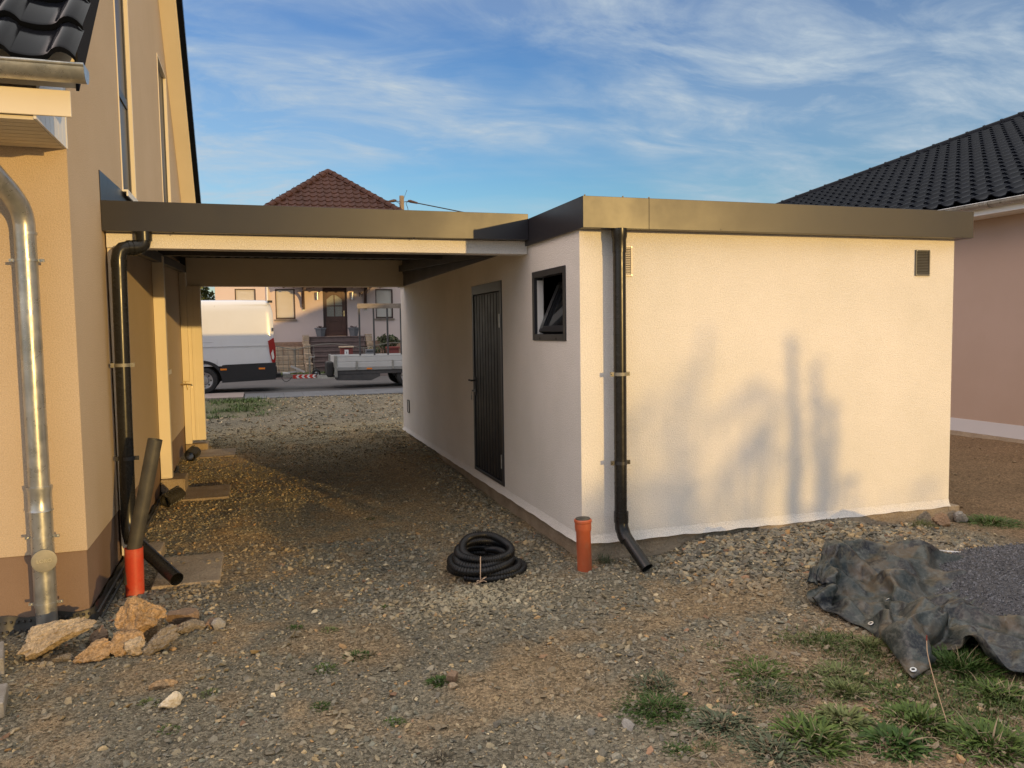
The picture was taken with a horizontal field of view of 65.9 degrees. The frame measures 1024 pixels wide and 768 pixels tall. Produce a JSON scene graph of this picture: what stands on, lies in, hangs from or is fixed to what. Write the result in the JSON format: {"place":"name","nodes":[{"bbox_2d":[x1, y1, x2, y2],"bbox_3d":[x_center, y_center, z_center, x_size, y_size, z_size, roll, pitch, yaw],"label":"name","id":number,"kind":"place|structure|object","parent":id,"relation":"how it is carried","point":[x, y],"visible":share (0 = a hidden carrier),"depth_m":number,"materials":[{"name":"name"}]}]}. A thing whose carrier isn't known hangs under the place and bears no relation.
{"place":"outdoors","nodes":[
{"label":"outdoors","id":0,"kind":"place"},
{"bbox_2d":[0,641,4,674],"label":"concrete block","id":1,"kind":"object","parent":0,"point":[2,659],"depth_m":4.46,"materials":[{"name":"grey concrete"}]},
{"bbox_2d":[206,376,402,395],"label":"road","id":2,"kind":"structure","parent":0,"point":[297,385],"depth_m":24.93,"materials":[{"name":"grey asphalt"}]},
{"bbox_2d":[201,300,282,393],"bbox_3d":[-9.817,-1.067,22.672,6.234,2.635,2.061,-2,4,-18],"label":"panel van","id":3,"kind":"object","parent":2,"relation":"on","point":[238,341],"visible":0.39,"depth_m":22.31,"materials":[{"name":"white paint"}]},
{"bbox_2d":[281,303,402,384],"bbox_3d":[-3.799,-1.225,24.595,6.628,2.510,1.970,-2,4,-18],"label":"flatbed trailer","id":4,"kind":"object","parent":2,"relation":"on","point":[359,366],"visible":0.52,"depth_m":23.61,"materials":[{"name":"metal"}]},
{"bbox_2d":[244,388,402,398],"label":"pavement","id":5,"kind":"structure","parent":0,"point":[335,392],"depth_m":21.40,"materials":[{"name":"grey concrete"}]},
{"bbox_2d":[0,393,1023,767],"bbox_3d":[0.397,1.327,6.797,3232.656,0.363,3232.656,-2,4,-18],"label":"ground","id":6,"kind":"structure","parent":0,"point":[988,488],"depth_m":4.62,"materials":[{"name":"grey gravel"}]},
{"bbox_2d":[0,683,8,717],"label":"concrete block","id":7,"kind":"object","parent":6,"relation":"on","point":[4,693],"depth_m":4.06,"materials":[{"name":"grey concrete"}]},
{"bbox_2d":[16,617,96,660],"bbox_3d":[-2.706,1.520,4.700,0.426,0.220,0.206,-2,4,-18],"label":"rock","id":8,"kind":"object","parent":6,"relation":"on","point":[41,639],"visible":1,"depth_m":4.66,"materials":[{"name":"stone"}]},
{"bbox_2d":[52,653,73,661],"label":"rock","id":9,"kind":"object","parent":6,"relation":"on","point":[65,657],"visible":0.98,"depth_m":4.61,"materials":[{"name":"brown stone"}]},
{"bbox_2d":[73,638,111,663],"bbox_3d":[-2.435,1.568,4.619,0.251,0.128,0.149,-2,4,-18],"label":"rock","id":10,"kind":"object","parent":6,"relation":"on","point":[97,650],"visible":0.98,"depth_m":4.58,"materials":[{"name":"stone"}]},
{"bbox_2d":[89,627,108,642],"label":"rock","id":11,"kind":"object","parent":6,"relation":"on","point":[100,632],"visible":0.67,"depth_m":4.84,"materials":[{"name":"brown stone"}]},
{"bbox_2d":[0,0,200,637],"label":"tan house","id":12,"kind":"structure","parent":6,"relation":"on","point":[89,89],"depth_m":5.06,"materials":[{"name":"beige paint"}]},
{"bbox_2d":[113,0,137,200],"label":"window","id":13,"kind":"structure","parent":12,"relation":"in","point":[121,23],"depth_m":7.59,"materials":[{"name":"grey glass"}]},
{"bbox_2d":[156,53,170,201],"bbox_3d":[-4.711,-3.227,10.617,0.083,2.062,1.024,-2,4,-18],"label":"window","id":14,"kind":"structure","parent":12,"relation":"in","point":[162,94],"depth_m":10.94,"materials":[{"name":"grey glass"}]},
{"bbox_2d":[110,630,144,656],"bbox_3d":[-2.277,1.537,4.686,0.190,0.144,0.131,-2,4,-18],"label":"rock","id":15,"kind":"object","parent":6,"relation":"on","point":[119,640],"visible":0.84,"depth_m":4.64,"materials":[{"name":"stone"}]},
{"bbox_2d":[124,546,144,596],"bbox_3d":[-2.697,1.469,5.647,0.132,0.607,0.124,-2,4,-18],"label":"sewer pipe","id":16,"kind":"object","parent":6,"relation":"on","point":[134,566],"visible":0.66,"depth_m":5.59,"materials":[{"name":"orange plastic"}]},
{"bbox_2d":[123,438,162,584],"bbox_3d":[-2.634,0.906,5.629,0.306,1.042,0.099,-2,4,-13],"label":"loose pipe","id":17,"kind":"object","parent":16,"relation":"attached to","point":[144,493],"visible":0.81,"depth_m":5.58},
{"bbox_2d":[124,636,146,655],"bbox_3d":[-2.208,1.552,4.649,0.115,0.116,0.151,2,5,32],"label":"rock","id":18,"kind":"object","parent":6,"relation":"on","point":[135,646],"visible":0.89,"depth_m":4.62,"materials":[{"name":"stone"}]},
{"bbox_2d":[114,595,166,641],"bbox_3d":[-2.271,1.442,4.827,0.290,0.311,0.240,-2,4,-18],"label":"rock","id":19,"kind":"object","parent":6,"relation":"on","point":[145,617],"visible":0.9,"depth_m":4.77,"materials":[{"name":"stone"}]},
{"bbox_2d":[137,697,159,707],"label":"weed clump","id":20,"kind":"object","parent":6,"relation":"on","point":[150,699],"visible":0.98,"depth_m":4.09,"materials":[{"name":"green plant"}]},
{"bbox_2d":[143,624,178,656],"bbox_3d":[-2.085,1.519,4.685,0.203,0.168,0.153,-2,4,-18],"label":"rock","id":21,"kind":"object","parent":6,"relation":"on","point":[162,639],"visible":1,"depth_m":4.65,"materials":[{"name":"grey stone"}]},
{"bbox_2d":[149,679,177,689],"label":"rock","id":22,"kind":"object","parent":6,"relation":"on","point":[161,684],"visible":0.98,"depth_m":4.23,"materials":[{"name":"stone"}]},
{"bbox_2d":[157,723,180,733],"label":"weed clump","id":23,"kind":"object","parent":6,"relation":"on","point":[175,726],"visible":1,"depth_m":3.84,"materials":[{"name":"green plant"}]},
{"bbox_2d":[158,691,182,708],"bbox_3d":[-1.752,1.631,4.048,0.117,0.093,0.082,-2,4,-18],"label":"rock","id":24,"kind":"object","parent":6,"relation":"on","point":[174,699],"visible":0.96,"depth_m":4.03,"materials":[{"name":"beige stone"}]},
{"bbox_2d":[160,485,185,506],"bbox_3d":[-3.599,1.192,8.383,0.151,0.204,0.266,1,4,21],"label":"membrane offcut","id":25,"kind":"object","parent":6,"relation":"on","point":[172,496],"visible":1,"depth_m":8.33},
{"bbox_2d":[123,541,223,590],"bbox_3d":[-2.692,1.571,6.266,0.760,0.418,1.040,-2,4,-18],"label":"concrete footing","id":26,"kind":"object","parent":6,"relation":"on","point":[195,569],"visible":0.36,"depth_m":6.18,"materials":[{"name":"grey concrete"}]},
{"bbox_2d":[165,607,199,624],"bbox_3d":[-2.129,1.520,5.106,0.202,0.114,0.160,-2,4,-18],"label":"rock","id":27,"kind":"object","parent":6,"relation":"on","point":[176,617],"visible":0.77,"depth_m":5.06,"materials":[{"name":"brown stone"}]},
{"bbox_2d":[176,619,205,633],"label":"rock","id":28,"kind":"object","parent":6,"relation":"on","point":[190,626],"visible":0.9,"depth_m":4.95,"materials":[{"name":"grey stone"}]},
{"bbox_2d":[184,445,200,460],"bbox_3d":[-4.482,0.972,11.082,0.169,0.215,0.231,-1,4,3],"label":"membrane offcut","id":29,"kind":"object","parent":6,"relation":"on","point":[192,453],"visible":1,"depth_m":11.04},
{"bbox_2d":[160,472,230,501],"bbox_3d":[-3.605,1.338,9.020,0.738,0.538,0.860,-2,4,-18],"label":"concrete footing","id":30,"kind":"object","parent":6,"relation":"on","point":[200,493],"visible":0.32,"depth_m":8.93,"materials":[{"name":"grey concrete"}]},
{"bbox_2d":[200,287,214,299],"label":"conifer hedge","id":31,"kind":"object","parent":6,"relation":"on","point":[207,296],"visible":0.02,"depth_m":33.79,"materials":[{"name":"green plant"}]},
{"bbox_2d":[199,687,219,698],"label":"weed clump","id":32,"kind":"object","parent":6,"relation":"on","point":[211,690],"visible":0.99,"depth_m":4.18,"materials":[{"name":"green plant"}]},
{"bbox_2d":[205,617,214,627],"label":"rock","id":33,"kind":"object","parent":6,"relation":"on","point":[209,621],"visible":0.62,"depth_m":5.01,"materials":[{"name":"brown stone"}]},
{"bbox_2d":[185,441,235,458],"bbox_3d":[-4.542,1.174,11.902,0.728,0.503,1.150,-2,4,-18],"label":"concrete footing","id":34,"kind":"object","parent":6,"relation":"on","point":[203,446],"visible":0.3,"depth_m":11.94,"materials":[{"name":"grey concrete"}]},
{"bbox_2d":[211,617,225,630],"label":"rock","id":35,"kind":"object","parent":6,"relation":"on","point":[218,623],"visible":0.98,"depth_m":4.98,"materials":[{"name":"beige stone"}]},
{"bbox_2d":[205,392,243,400],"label":"kerb","id":36,"kind":"structure","parent":6,"relation":"on","point":[214,396],"depth_m":20.57,"materials":[{"name":"concrete"}]},
{"bbox_2d":[205,395,285,418],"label":"verge grass","id":37,"kind":"structure","parent":6,"relation":"on","point":[251,400],"depth_m":18.05,"materials":[{"name":"green plant"}]},
{"bbox_2d":[275,347,304,372],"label":"garden wall","id":38,"kind":"structure","parent":6,"relation":"on","point":[280,361],"depth_m":31.72,"materials":[{"name":"stone"}]},
{"bbox_2d":[286,624,303,630],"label":"weed clump","id":39,"kind":"object","parent":6,"relation":"on","point":[296,627],"visible":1,"depth_m":5.00,"materials":[{"name":"green plant"}]},
{"bbox_2d":[215,169,402,372],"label":"street house","id":40,"kind":"structure","parent":6,"relation":"on","point":[300,314],"depth_m":33.94,"materials":[{"name":"pink painted plaster"},{"name":"brown red roof tile"},{"name":"sandstone"}]},
{"bbox_2d":[235,289,255,299],"bbox_3d":[-11.057,-3.304,32.766,0.820,1.270,0.180,-2,4,-18],"label":"window","id":41,"kind":"structure","parent":40,"relation":"in","point":[240,294],"depth_m":32.70,"materials":[{"name":"brown"}]},
{"bbox_2d":[274,289,296,320],"bbox_3d":[-9.544,-3.327,33.206,0.910,1.330,0.270,-2,4,-18],"label":"window","id":42,"kind":"structure","parent":40,"relation":"in","point":[284,298],"depth_m":33.20,"materials":[{"name":"brown"}]},
{"bbox_2d":[314,326,325,336],"bbox_3d":[-8.040,-2.216,33.116,0.468,0.442,0.540,-2,4,-18],"label":"planter","id":43,"kind":"object","parent":40,"relation":"on","point":[320,330],"visible":0.99,"depth_m":32.97,"materials":[{"name":"grey"}]},
{"bbox_2d":[322,287,347,335],"bbox_3d":[-7.616,-3.104,33.953,1.016,2.088,0.184,-2,4,-18],"label":"front door","id":44,"kind":"structure","parent":40,"relation":"in","point":[334,299],"depth_m":33.96,"materials":[{"name":"brown wood"}]},
{"bbox_2d":[348,326,358,335],"bbox_3d":[-6.727,-2.263,33.538,0.468,0.438,0.540,-2,4,-18],"label":"planter","id":45,"kind":"object","parent":40,"relation":"on","point":[353,330],"visible":0.98,"depth_m":33.38,"materials":[{"name":"grey"}]},
{"bbox_2d":[375,289,394,319],"bbox_3d":[-5.595,-3.472,34.475,0.870,1.330,0.270,-2,4,-18],"label":"window","id":46,"kind":"structure","parent":40,"relation":"in","point":[381,295],"depth_m":34.47,"materials":[{"name":"grey glass"}]},
{"bbox_2d":[99,170,527,585],"bbox_3d":[-2.350,-0.431,9.336,3.445,3.253,7.220,-2,4,-18],"label":"carport","id":47,"kind":"object","parent":6,"relation":"on","point":[220,245],"visible":0.92,"depth_m":6.73,"materials":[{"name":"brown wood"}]},
{"bbox_2d":[305,700,332,711],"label":"weed clump","id":48,"kind":"object","parent":6,"relation":"on","point":[326,705],"visible":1,"depth_m":4.01,"materials":[{"name":"green plant"}]},
{"bbox_2d":[303,661,339,676],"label":"weed clump","id":49,"kind":"object","parent":6,"relation":"on","point":[320,667],"visible":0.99,"depth_m":4.44,"materials":[{"name":"green plant"}]},
{"bbox_2d":[320,625,338,633],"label":"weed clump","id":50,"kind":"object","parent":6,"relation":"on","point":[327,628],"visible":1,"depth_m":4.94,"materials":[{"name":"green plant"}]},
{"bbox_2d":[276,373,387,378],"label":"kerb","id":51,"kind":"structure","parent":6,"relation":"on","point":[383,374],"depth_m":28.89,"materials":[{"name":"stone"}]},
{"bbox_2d":[275,342,399,371],"bbox_3d":[-7.305,-0.918,30.345,12.010,1.266,0.066,-2,4,-18],"label":"wire fence","id":52,"kind":"object","parent":6,"relation":"on","point":[294,359],"visible":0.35,"depth_m":30.04,"materials":[{"name":"grey"}]},
{"bbox_2d":[339,649,372,661],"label":"weed clump","id":53,"kind":"object","parent":6,"relation":"on","point":[354,652],"visible":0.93,"depth_m":4.61,"materials":[{"name":"green plant"}]},
{"bbox_2d":[385,346,399,352],"bbox_3d":[-4.687,-0.924,31.070,0.520,1.100,0.500,-2,4,-18],"label":"planter box","id":54,"kind":"object","parent":6,"relation":"on","point":[393,349],"visible":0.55,"depth_m":30.86,"materials":[{"name":"plastic"}]},
{"bbox_2d":[382,716,407,728],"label":"weed clump","id":55,"kind":"object","parent":6,"relation":"on","point":[395,719],"visible":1,"depth_m":3.89,"materials":[{"name":"green plant"}]},
{"bbox_2d":[389,191,461,211],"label":"utility pole","id":56,"kind":"object","parent":6,"relation":"on","point":[401,201],"visible":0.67,"depth_m":43.26,"materials":[{"name":"brown"}]},
{"bbox_2d":[422,674,448,689],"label":"weed clump","id":57,"kind":"object","parent":6,"relation":"on","point":[438,679],"visible":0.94,"depth_m":4.25,"materials":[{"name":"green plant"}]},
{"bbox_2d":[421,747,458,765],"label":"weed clump","id":58,"kind":"object","parent":6,"relation":"on","point":[442,754],"visible":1,"depth_m":3.55,"materials":[{"name":"green plant"}]},
{"bbox_2d":[446,671,457,681],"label":"rock","id":59,"kind":"object","parent":6,"relation":"on","point":[451,676],"visible":0.9,"depth_m":4.24,"materials":[{"name":"brown stone"}]},
{"bbox_2d":[449,682,457,689],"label":"rock","id":60,"kind":"object","parent":6,"relation":"on","point":[452,685],"visible":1,"depth_m":4.17,"materials":[{"name":"stone"}]},
{"bbox_2d":[446,531,526,584],"bbox_3d":[-0.183,1.307,6.001,0.613,0.284,0.574,-2,4,-18],"label":"hose coil","id":61,"kind":"object","parent":6,"relation":"on","point":[477,557],"visible":1,"depth_m":5.88,"materials":[{"name":"black plastic"}]},
{"bbox_2d":[574,516,591,571],"bbox_3d":[0.539,1.325,5.940,0.140,0.660,0.134,-2,4,-18],"label":"sewer pipe","id":62,"kind":"object","parent":6,"relation":"on","point":[583,539],"visible":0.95,"depth_m":5.89,"materials":[{"name":"orange plastic"}]},
{"bbox_2d":[592,552,615,566],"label":"weed clump","id":63,"kind":"object","parent":6,"relation":"on","point":[606,560],"visible":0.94,"depth_m":6.14,"materials":[{"name":"green plant"}]},
{"bbox_2d":[622,718,634,730],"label":"rock","id":64,"kind":"object","parent":6,"relation":"on","point":[628,724],"visible":1,"depth_m":3.78,"materials":[{"name":"grey stone"}]},
{"bbox_2d":[622,666,680,697],"bbox_3d":[0.740,1.567,4.174,0.364,0.074,0.364,-2,4,-18],"label":"weed rosette","id":65,"kind":"object","parent":6,"relation":"on","point":[660,674],"visible":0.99,"depth_m":4.17,"materials":[{"name":"green plant"}]},
{"bbox_2d":[611,685,701,733],"bbox_3d":[0.727,1.598,3.938,0.511,0.091,0.506,-2,4,-18],"label":"grass tuft","id":66,"kind":"object","parent":6,"relation":"on","point":[667,701],"visible":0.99,"depth_m":3.94,"materials":[{"name":"green plant"}]},
{"bbox_2d":[657,737,698,760],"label":"grass tuft","id":67,"kind":"object","parent":6,"relation":"on","point":[677,749],"visible":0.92,"depth_m":3.58,"materials":[{"name":"green plant"}]},
{"bbox_2d":[398,194,973,571],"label":"flat roof garage","id":68,"kind":"structure","parent":6,"relation":"on","point":[638,380],"depth_m":6.66,"materials":[{"name":"paint"}]},
{"bbox_2d":[468,280,504,486],"bbox_3d":[-0.255,-0.032,8.544,0.158,2.095,1.158,-2,4,-18],"label":"door","id":69,"kind":"structure","parent":68,"relation":"in","point":[487,334],"depth_m":8.49,"materials":[{"name":"wood"}]},
{"bbox_2d":[532,265,566,340],"bbox_3d":[0.433,-0.674,6.713,0.284,0.603,0.793,-2,4,-18],"label":"window","id":70,"kind":"structure","parent":68,"relation":"in","point":[552,327],"depth_m":6.90,"materials":[{"name":"black plastic"}]},
{"bbox_2d":[688,731,729,752],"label":"grass tuft","id":71,"kind":"object","parent":6,"relation":"on","point":[706,743],"visible":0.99,"depth_m":3.60,"materials":[{"name":"green plant"}]},
{"bbox_2d":[678,701,761,745],"bbox_3d":[0.991,1.600,3.767,0.437,0.080,0.420,-2,4,-18],"label":"weed rosette","id":72,"kind":"object","parent":6,"relation":"on","point":[707,723],"visible":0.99,"depth_m":3.76,"materials":[{"name":"green plant"}]},
{"bbox_2d":[713,652,806,693],"bbox_3d":[1.332,1.543,4.263,0.536,0.080,0.546,-2,4,-18],"label":"weed clump","id":73,"kind":"object","parent":6,"relation":"on","point":[759,666],"visible":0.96,"depth_m":4.28,"materials":[{"name":"green plant"}]},
{"bbox_2d":[739,676,808,711],"bbox_3d":[1.344,1.562,4.046,0.417,0.074,0.410,-2,4,-18],"label":"weed clump","id":74,"kind":"object","parent":6,"relation":"on","point":[761,684],"visible":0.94,"depth_m":4.05,"materials":[{"name":"green plant"}]},
{"bbox_2d":[728,725,837,767],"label":"weed rosette","id":75,"kind":"object","parent":6,"relation":"on","point":[778,757],"visible":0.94,"depth_m":3.50,"materials":[{"name":"green plant"}]},
{"bbox_2d":[764,630,821,650],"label":"grass tuft","id":76,"kind":"object","parent":6,"relation":"on","point":[794,636],"visible":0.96,"depth_m":4.66,"materials":[{"name":"green plant"}]},
{"bbox_2d":[757,708,875,766],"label":"weed clump","id":77,"kind":"object","parent":6,"relation":"on","point":[811,728],"visible":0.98,"depth_m":3.62,"materials":[{"name":"green plant"}]},
{"bbox_2d":[630,612,1023,767],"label":"grass","id":78,"kind":"structure","parent":6,"relation":"on","point":[958,696],"depth_m":4.07,"materials":[{"name":"green plant"}]},
{"bbox_2d":[806,630,853,655],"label":"grass tuft","id":79,"kind":"object","parent":6,"relation":"on","point":[820,633],"visible":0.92,"depth_m":4.65,"materials":[{"name":"green plant"}]},
{"bbox_2d":[798,656,877,684],"bbox_3d":[1.751,1.526,4.250,0.429,0.108,0.431,-2,4,-18],"label":"weed clump","id":80,"kind":"object","parent":6,"relation":"on","point":[828,664],"visible":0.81,"depth_m":4.27,"materials":[{"name":"green plant"}]},
{"bbox_2d":[808,700,876,735],"bbox_3d":[1.588,1.581,3.779,0.388,0.084,0.361,-2,4,-18],"label":"weed clump","id":81,"kind":"object","parent":6,"relation":"on","point":[838,710],"visible":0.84,"depth_m":3.78,"materials":[{"name":"green plant"}]},
{"bbox_2d":[819,675,875,703],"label":"weed clump","id":82,"kind":"object","parent":6,"relation":"on","point":[847,682],"visible":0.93,"depth_m":4.04,"materials":[{"name":"green plant"}]},
{"bbox_2d":[844,631,891,657],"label":"grass tuft","id":83,"kind":"object","parent":6,"relation":"on","point":[869,640],"visible":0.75,"depth_m":4.60,"materials":[{"name":"green plant"}]},
{"bbox_2d":[866,678,917,703],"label":"weed clump","id":84,"kind":"object","parent":6,"relation":"on","point":[883,686],"visible":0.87,"depth_m":4.04,"materials":[{"name":"green plant"}]},
{"bbox_2d":[777,111,1023,443],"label":"bungalow","id":85,"kind":"object","parent":6,"relation":"on","point":[979,172],"visible":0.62,"depth_m":12.44,"materials":[{"name":"grey tile"}]},
{"bbox_2d":[854,714,948,765],"bbox_3d":[1.728,1.599,3.570,0.415,0.077,0.429,-2,4,-18],"label":"weed rosette","id":86,"kind":"object","parent":6,"relation":"on","point":[907,738],"visible":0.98,"depth_m":3.55,"materials":[{"name":"green plant"}]},
{"bbox_2d":[863,694,961,744],"bbox_3d":[1.934,1.578,3.766,0.499,0.086,0.491,-4,5,-39],"label":"weed clump","id":87,"kind":"object","parent":6,"relation":"on","point":[924,713],"visible":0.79,"depth_m":3.77,"materials":[{"name":"green plant"}]},
{"bbox_2d":[806,538,1023,677],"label":"tarpaulin","id":88,"kind":"object","parent":6,"relation":"on","point":[891,599],"visible":0.91,"depth_m":5.04,"materials":[{"name":"grey plastic"}]},
{"bbox_2d":[935,542,1023,615],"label":"chippings heap","id":89,"kind":"object","parent":88,"relation":"on","point":[992,579],"visible":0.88,"depth_m":5.38,"materials":[{"name":"gravel"}]},
{"bbox_2d":[903,519,936,529],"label":"weed clump","id":90,"kind":"object","parent":6,"relation":"on","point":[925,524],"visible":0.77,"depth_m":7.04,"materials":[{"name":"green plant"}]},
{"bbox_2d":[926,635,947,722],"bbox_3d":[2.001,1.401,3.713,0.108,0.421,0.014,3,5,44],"label":"dry stalk","id":91,"kind":"object","parent":6,"relation":"on","point":[933,678],"visible":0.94,"depth_m":3.72,"materials":[{"name":"beige plant"}]},
{"bbox_2d":[931,512,950,526],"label":"rock","id":92,"kind":"object","parent":6,"relation":"on","point":[941,519],"visible":1,"depth_m":7.02,"materials":[{"name":"brown stone"}]},
{"bbox_2d":[953,511,967,522],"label":"rock","id":93,"kind":"object","parent":6,"relation":"on","point":[959,516],"visible":0.99,"depth_m":7.20,"materials":[{"name":"grey stone"}]},
{"bbox_2d":[928,641,1016,686],"bbox_3d":[2.451,1.495,4.301,0.570,0.154,0.578,-4,5,-43],"label":"grass tuft","id":94,"kind":"object","parent":6,"relation":"on","point":[948,659],"visible":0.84,"depth_m":4.28,"materials":[{"name":"green plant"}]},
{"bbox_2d":[923,707,1023,767],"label":"weed clump","id":95,"kind":"object","parent":6,"relation":"on","point":[996,732],"visible":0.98,"depth_m":3.56,"materials":[{"name":"green plant"}]},
{"bbox_2d":[942,670,1023,717],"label":"weed clump","id":96,"kind":"object","parent":6,"relation":"on","point":[997,684],"visible":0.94,"depth_m":4.01,"materials":[{"name":"green plant"}]},
{"bbox_2d":[954,512,1023,529],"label":"weed clump","id":97,"kind":"object","parent":6,"relation":"on","point":[994,520],"visible":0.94,"depth_m":7.15,"materials":[{"name":"green plant"}]},
{"bbox_2d":[183,0,1023,298],"label":"sky","id":98,"kind":"structure","parent":0,"point":[532,108],"materials":[{"name":"blue"}]},
{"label":"garden soil","id":99,"kind":"structure","parent":0,"visible":0},
{"bbox_2d":[281,371,324,374],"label":"verge grass","id":100,"kind":"structure","parent":99,"relation":"on","point":[323,372],"depth_m":29.56,"materials":[{"name":"green plant"}]},
{"bbox_2d":[339,346,353,354],"bbox_3d":[-6.367,-0.928,30.395,0.550,1.050,0.350,-2,4,-18],"label":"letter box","id":101,"kind":"object","parent":99,"relation":"on","point":[346,349],"visible":0.62,"depth_m":30.25,"materials":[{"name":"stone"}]},
{"bbox_2d":[365,349,373,353],"bbox_3d":[-5.527,-0.895,30.680,0.320,0.920,0.228,-2,4,-18],"label":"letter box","id":102,"kind":"object","parent":99,"relation":"on","point":[369,351],"visible":0.42,"depth_m":30.56,"materials":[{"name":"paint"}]},
{"bbox_2d":[369,333,399,353],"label":"garden shrub","id":103,"kind":"object","parent":99,"relation":"on","point":[392,338],"visible":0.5,"depth_m":31.79,"materials":[{"name":"green plant"}]}
]}

